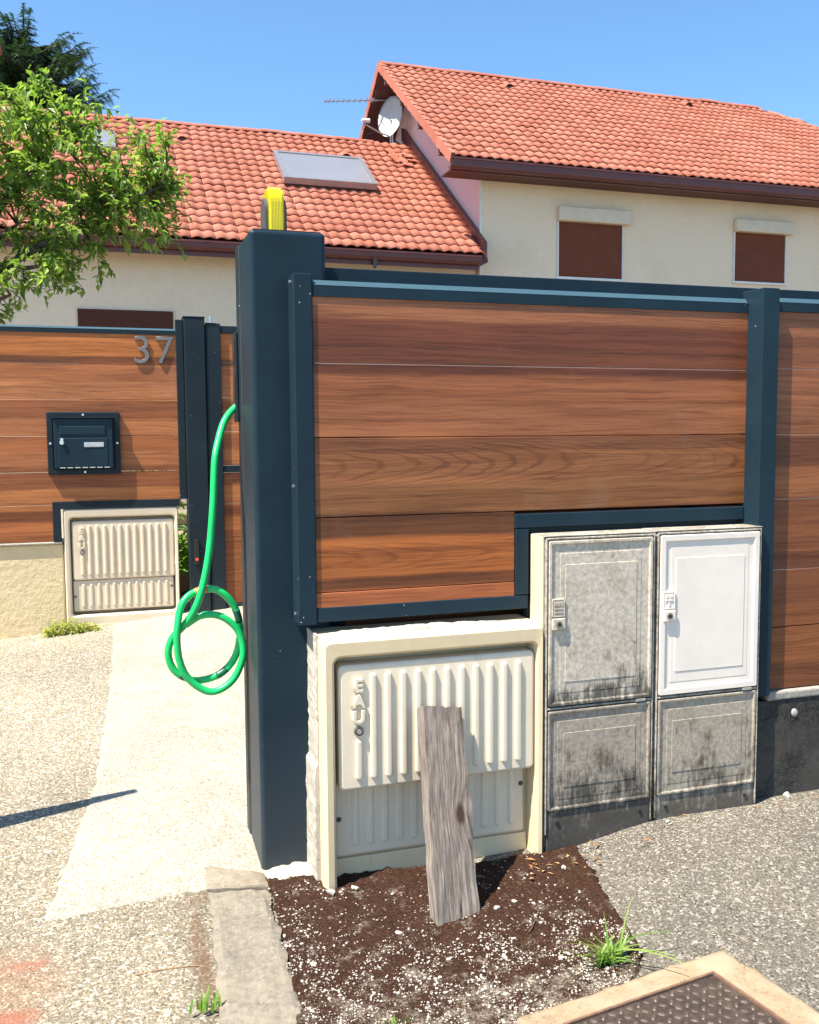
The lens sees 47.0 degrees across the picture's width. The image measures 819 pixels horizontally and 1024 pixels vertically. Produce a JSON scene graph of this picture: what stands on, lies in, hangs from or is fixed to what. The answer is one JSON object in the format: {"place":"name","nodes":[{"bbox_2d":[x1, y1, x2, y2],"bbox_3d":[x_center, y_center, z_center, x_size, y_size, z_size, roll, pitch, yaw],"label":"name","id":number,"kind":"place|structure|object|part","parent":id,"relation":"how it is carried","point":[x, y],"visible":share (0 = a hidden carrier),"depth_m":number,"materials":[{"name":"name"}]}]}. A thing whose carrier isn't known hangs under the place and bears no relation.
{"place":"outdoors","nodes":[
{"label":"outdoors","id":0,"kind":"place"},
{"bbox_2d":[0,499,818,1023],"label":"ground","id":1,"kind":"structure","parent":0,"point":[54,693],"depth_m":3.06,"materials":[{"name":"beige gravel"}]},
{"bbox_2d":[0,538,66,638],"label":"garden wall","id":2,"kind":"structure","parent":1,"relation":"on","point":[32,590],"depth_m":6.35,"materials":[{"name":"beige paint"}]},
{"bbox_2d":[0,320,186,543],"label":"board fence","id":3,"kind":"object","parent":2,"relation":"on","point":[145,398],"visible":1,"depth_m":6.36,"materials":[{"name":"paint"}]},
{"bbox_2d":[46,412,120,474],"bbox_3d":[-2.195,-0.463,6.345,0.466,0.419,0.094,-2,5,-18],"label":"letterbox","id":4,"kind":"object","parent":3,"relation":"attached to","point":[79,443],"visible":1,"depth_m":6.32,"materials":[{"name":"paint"}]},
{"bbox_2d":[53,418,113,468],"bbox_3d":[-2.191,-0.462,6.325,0.374,0.334,0.054,-2,5,-18],"label":"door","id":5,"kind":"structure","parent":4,"relation":"in","point":[78,442],"depth_m":6.31,"materials":[{"name":"paint"}]},
{"bbox_2d":[135,336,172,363],"bbox_3d":[-1.753,-1.112,6.459,0.260,0.186,0.016,-2,5,-18],"label":"house number","id":6,"kind":"object","parent":3,"relation":"attached to","point":[144,347],"visible":1,"depth_m":6.44,"materials":[{"name":"grey metal"}]},
{"bbox_2d":[0,3,120,113],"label":"spruce tree","id":7,"kind":"object","parent":1,"relation":"on","point":[20,55],"visible":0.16,"depth_m":25.46,"materials":[{"name":"green plant"}]},
{"bbox_2d":[41,617,100,637],"bbox_3d":[-2.288,0.789,6.368,0.401,0.155,0.183,-2,5,-18],"label":"weed clump","id":8,"kind":"object","parent":1,"relation":"on","point":[51,630],"visible":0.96,"depth_m":6.34,"materials":[{"name":"plant"}]},
{"bbox_2d":[0,65,192,324],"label":"leafy tree","id":9,"kind":"object","parent":1,"relation":"on","point":[32,164],"visible":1,"depth_m":8.33,"materials":[{"name":"green plant"}]},
{"bbox_2d":[63,506,179,629],"bbox_3d":[-2.012,0.440,6.610,0.758,0.962,0.210,-2,5,-18],"label":"water meter box","id":10,"kind":"object","parent":1,"relation":"on","point":[121,564],"visible":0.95,"depth_m":6.52,"materials":[{"name":"grey plastic"}]},
{"bbox_2d":[72,518,174,579],"bbox_3d":[-1.982,0.256,6.536,0.675,0.405,0.076,-2,5,-18],"label":"upper door","id":11,"kind":"structure","parent":10,"relation":"in","point":[120,548],"depth_m":6.51,"materials":[{"name":"grey plastic"}]},
{"bbox_2d":[73,576,173,611],"bbox_3d":[-1.984,0.568,6.552,0.665,0.212,0.025,-2,5,-18],"label":"lower door","id":12,"kind":"structure","parent":10,"relation":"in","point":[140,592],"depth_m":6.54,"materials":[{"name":"grey plastic"}]},
{"bbox_2d":[44,606,267,921],"bbox_3d":[-0.638,0.908,5.087,2.064,0.391,3.973,-2,5,-14],"label":"driveway strip","id":13,"kind":"object","parent":1,"relation":"on","point":[165,814],"visible":0.56,"depth_m":3.95,"materials":[{"name":"concrete"}]},
{"bbox_2d":[181,316,210,612],"bbox_3d":[-1.501,-0.298,6.644,0.150,2.122,0.173,-2,5,-18],"label":"gate post","id":14,"kind":"object","parent":13,"relation":"on","point":[196,424],"visible":0.88,"depth_m":6.57,"materials":[{"name":"metal"}]},
{"bbox_2d":[204,316,242,609],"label":"garden gate","id":15,"kind":"structure","parent":14,"relation":"attached to","point":[226,568],"depth_m":6.67,"materials":[{"name":"paint"}]},
{"bbox_2d":[136,965,198,974],"bbox_3d":[-0.690,1.305,2.683,0.174,0.003,0.010,-2,5,-15],"label":"twig","id":16,"kind":"object","parent":1,"relation":"on","point":[167,968],"visible":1,"depth_m":2.69,"materials":[{"name":"brown wood"}]},
{"bbox_2d":[178,509,186,524],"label":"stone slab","id":17,"kind":"structure","parent":1,"relation":"on","point":[182,521],"depth_m":7.39,"materials":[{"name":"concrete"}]},
{"bbox_2d":[189,986,221,1013],"bbox_3d":[-0.535,1.282,2.475,0.054,0.060,0.072,3,6,35],"label":"grass tuft","id":18,"kind":"object","parent":1,"relation":"on","point":[202,1006],"visible":1,"depth_m":2.48,"materials":[{"name":"green plant"}]},
{"bbox_2d":[178,525,233,591],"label":"garden soil","id":19,"kind":"structure","parent":1,"relation":"on","point":[184,585],"depth_m":7.53,"materials":[{"name":"brown soil"}]},
{"bbox_2d":[148,470,186,508],"bbox_3d":[-2.048,-0.378,8.064,1.020,0.900,0.648,-2,5,-18],"label":"garden shrub","id":20,"kind":"object","parent":19,"relation":"on","point":[182,504],"visible":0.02,"depth_m":7.98,"materials":[{"name":"green plant"}]},
{"bbox_2d":[178,512,188,579],"bbox_3d":[-1.756,0.268,7.356,0.951,0.568,0.452,-2,5,-18],"label":"garden plant","id":21,"kind":"object","parent":19,"relation":"on","point":[182,539],"visible":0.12,"depth_m":7.29,"materials":[{"name":"green plant"}]},
{"bbox_2d":[206,866,268,892],"bbox_3d":[-0.587,1.274,3.195,0.220,0.104,0.140,-1,5,-6],"label":"kerb stone","id":22,"kind":"object","parent":1,"relation":"on","point":[218,880],"visible":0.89,"depth_m":3.16,"materials":[{"name":"concrete"}]},
{"bbox_2d":[0,45,487,472],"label":"house","id":23,"kind":"structure","parent":1,"relation":"on","point":[409,214],"depth_m":16.44,"materials":[{"name":"tile"}]},
{"bbox_2d":[92,130,115,150],"bbox_3d":[-5.813,-6.929,17.546,0.630,0.575,0.755,-2,5,-18],"label":"skylight","id":24,"kind":"object","parent":23,"relation":"on","point":[104,138],"visible":0.21,"depth_m":17.50,"materials":[{"name":"glass"}]},
{"bbox_2d":[75,307,174,435],"bbox_3d":[-4.643,-2.276,15.506,1.570,2.110,0.072,-2,5,-18],"label":"window","id":25,"kind":"structure","parent":23,"relation":"in","point":[84,317],"depth_m":15.40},
{"bbox_2d":[273,150,377,191],"bbox_3d":[-1.649,-6.579,18.192,1.790,0.972,1.250,-2,5,-18],"label":"skylight","id":26,"kind":"object","parent":23,"relation":"on","point":[326,171],"visible":0.99,"depth_m":17.99,"materials":[{"name":"glass"}]},
{"bbox_2d":[361,96,401,143],"bbox_3d":[-0.532,-8.502,20.529,1.083,1.137,0.549,-1,5,-7],"label":"satellite dish","id":27,"kind":"object","parent":23,"relation":"attached to","point":[390,116],"visible":0.97,"depth_m":20.58,"materials":[{"name":"metal"}]},
{"bbox_2d":[208,889,300,1023],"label":"kerb stone","id":28,"kind":"object","parent":1,"relation":"on","point":[253,982],"visible":0.94,"depth_m":2.69,"materials":[{"name":"stone"}]},
{"bbox_2d":[232,228,329,869],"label":"gate pillar","id":29,"kind":"structure","parent":1,"relation":"on","point":[268,262],"depth_m":3.21,"materials":[{"name":"metal"}]},
{"bbox_2d":[164,404,246,694],"bbox_3d":[-0.695,0.126,3.342,0.337,1.048,0.152,-5,6,-41],"label":"garden hose","id":30,"kind":"object","parent":29,"relation":"hanging from","point":[193,616],"visible":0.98,"depth_m":3.32,"materials":[{"name":"green rubber"}]},
{"bbox_2d":[260,187,286,229],"bbox_3d":[-0.470,-1.033,3.248,0.082,0.169,0.130,-2,5,-18],"label":"beacon","id":31,"kind":"object","parent":29,"relation":"on","point":[273,213],"visible":0.83,"depth_m":3.20,"materials":[{"name":"yellow plastic"}]},
{"bbox_2d":[306,627,320,880],"bbox_3d":[-0.331,0.831,3.209,0.023,0.860,0.135,-2,5,-18],"label":"mortar joint","id":32,"kind":"object","parent":29,"relation":"attached to","point":[313,810],"visible":0.98,"depth_m":3.19,"materials":[{"name":"white concrete"}]},
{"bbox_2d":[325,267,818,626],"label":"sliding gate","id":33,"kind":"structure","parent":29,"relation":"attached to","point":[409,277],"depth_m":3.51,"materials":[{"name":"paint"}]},
{"bbox_2d":[266,862,312,879],"bbox_3d":[-0.394,1.240,3.257,0.224,0.050,0.142,-2,5,-18],"label":"mortar lump","id":34,"kind":"object","parent":1,"relation":"on","point":[292,869],"visible":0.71,"depth_m":3.23,"materials":[{"name":"white concrete"}]},
{"bbox_2d":[0,796,818,1023],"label":"grit","id":35,"kind":"object","parent":1,"relation":"on","point":[602,861],"visible":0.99,"depth_m":3.36,"materials":[{"name":"grey gravel"}]},
{"bbox_2d":[312,614,542,889],"bbox_3d":[0.066,0.843,3.304,0.794,0.895,0.208,-2,5,-18],"label":"water meter box","id":36,"kind":"object","parent":1,"relation":"on","point":[376,691],"visible":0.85,"depth_m":3.22,"materials":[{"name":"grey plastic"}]},
{"bbox_2d":[322,620,511,635],"bbox_3d":[0.038,0.397,3.240,0.715,0.024,0.074,-2,5,-18],"label":"mortar bed","id":37,"kind":"object","parent":36,"relation":"on","point":[431,625],"visible":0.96,"depth_m":3.21,"materials":[{"name":"white concrete"}]},
{"bbox_2d":[336,769,522,856],"bbox_3d":[0.079,1.030,3.298,0.696,0.267,0.026,-2,5,-18],"label":"lower door","id":38,"kind":"structure","parent":36,"relation":"in","point":[372,819],"depth_m":3.26,"materials":[{"name":"grey plastic"}]},
{"bbox_2d":[334,647,533,790],"bbox_3d":[0.097,0.706,3.235,0.707,0.424,0.078,-2,5,-18],"label":"upper door","id":39,"kind":"structure","parent":36,"relation":"in","point":[377,701],"depth_m":3.19,"materials":[{"name":"grey plastic"}]},
{"bbox_2d":[267,845,642,1023],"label":"dirt patch","id":40,"kind":"object","parent":1,"relation":"on","point":[371,933],"visible":0.88,"depth_m":2.80,"materials":[{"name":"brown soil"}]},
{"bbox_2d":[326,889,335,894],"bbox_3d":[-0.257,1.248,3.090,0.030,0.021,0.025,4,6,42],"label":"stone","id":41,"kind":"object","parent":40,"relation":"on","point":[331,891],"visible":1,"depth_m":3.08,"materials":[{"name":"white stone"}]},
{"bbox_2d":[383,1016,413,1023],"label":"grass tuft","id":42,"kind":"object","parent":40,"relation":"on","point":[393,1022],"visible":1,"depth_m":2.41,"materials":[{"name":"green plant"}]},
{"bbox_2d":[417,706,479,925],"bbox_3d":[0.124,0.974,3.063,0.168,0.676,0.050,8,-24,-30],"label":"plank","id":43,"kind":"object","parent":40,"relation":"on","point":[449,844],"visible":0.98,"depth_m":3.04,"materials":[{"name":"grey wood"}]},
{"bbox_2d":[268,853,642,1023],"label":"gravel","id":44,"kind":"structure","parent":40,"relation":"on","point":[560,957],"depth_m":2.65,"materials":[{"name":"grey gravel"}]},
{"bbox_2d":[561,898,690,967],"bbox_3d":[0.590,1.201,2.656,0.369,0.163,0.177,0,5,8],"label":"grass tuft","id":45,"kind":"object","parent":40,"relation":"on","point":[610,954],"visible":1,"depth_m":2.67,"materials":[{"name":"green plant"}]},
{"bbox_2d":[359,61,818,290],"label":"house","id":46,"kind":"structure","parent":1,"relation":"on","point":[548,179],"depth_m":18.36,"materials":[{"name":"tile"}]},
{"bbox_2d":[324,96,390,142],"bbox_3d":[-1.115,-8.582,20.503,1.523,1.250,0.280,-2,5,-18],"label":"aerial","id":47,"kind":"object","parent":46,"relation":"attached to","point":[338,100],"visible":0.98,"depth_m":20.41,"materials":[{"name":"metal"}]},
{"bbox_2d":[556,205,630,281],"bbox_3d":[3.461,-5.027,17.684,1.510,1.315,0.190,-2,5,-18],"label":"window","id":48,"kind":"structure","parent":46,"relation":"in","point":[589,241],"depth_m":17.66,"materials":[{"name":"brown plastic"}]},
{"bbox_2d":[732,218,794,285],"bbox_3d":[7.076,-5.192,18.838,1.375,1.245,0.190,-2,5,-18],"label":"window","id":49,"kind":"structure","parent":46,"relation":"in","point":[759,246],"depth_m":18.82,"materials":[{"name":"brown plastic"}]},
{"bbox_2d":[530,529,655,852],"bbox_3d":[0.669,0.669,3.430,0.447,1.194,0.134,-2,5,-18],"label":"utility cabinet","id":50,"kind":"object","parent":1,"relation":"on","point":[592,603],"visible":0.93,"depth_m":3.37,"materials":[{"name":"grey plastic"}]},
{"bbox_3d":[0.685,0.881,3.408,0.414,0.364,0.020,-2,5,-18],"label":"lower door","id":51,"kind":"part","parent":50,"relation":"part of","materials":[{"name":"grey plastic"}]},
{"bbox_3d":[0.685,0.389,3.359,0.414,0.589,0.032,-2,5,-18],"label":"upper door","id":52,"kind":"part","parent":50,"relation":"part of","materials":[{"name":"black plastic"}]},
{"bbox_2d":[517,950,818,1023],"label":"manhole","id":53,"kind":"object","parent":1,"relation":"on","point":[722,987],"visible":1,"depth_m":2.46,"materials":[{"name":"concrete"}]},
{"bbox_2d":[525,796,817,878],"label":"leaf litter","id":54,"kind":"object","parent":1,"relation":"on","point":[567,855],"visible":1,"depth_m":3.31,"materials":[{"name":"brown plant"}]},
{"bbox_2d":[641,524,762,819],"bbox_3d":[1.103,0.652,3.568,0.457,1.194,0.134,-2,5,-18],"label":"utility cabinet","id":55,"kind":"object","parent":1,"relation":"on","point":[706,648],"visible":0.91,"depth_m":3.51,"materials":[{"name":"grey plastic"}]},
{"bbox_3d":[1.117,0.866,3.546,0.427,0.362,0.020,-2,5,-18],"label":"lower door","id":56,"kind":"part","parent":55,"relation":"part of","materials":[{"name":"grey plastic"}]},
{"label":"upper door","id":57,"kind":"part","parent":55,"relation":"part of","materials":[{"name":"white plastic"}]},
{"bbox_2d":[755,684,818,798],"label":"wall","id":58,"kind":"structure","parent":1,"relation":"on","point":[787,757],"depth_m":3.71,"materials":[{"name":"concrete"}]},
{"bbox_2d":[288,273,818,696],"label":"board fence","id":59,"kind":"object","parent":58,"relation":"on","point":[412,368],"visible":0.98,"depth_m":3.34,"materials":[{"name":"paint"}]},
{"bbox_2d":[0,0,818,138],"label":"sky","id":60,"kind":"structure","parent":0,"point":[256,64],"materials":[{"name":"blue"}]}
]}

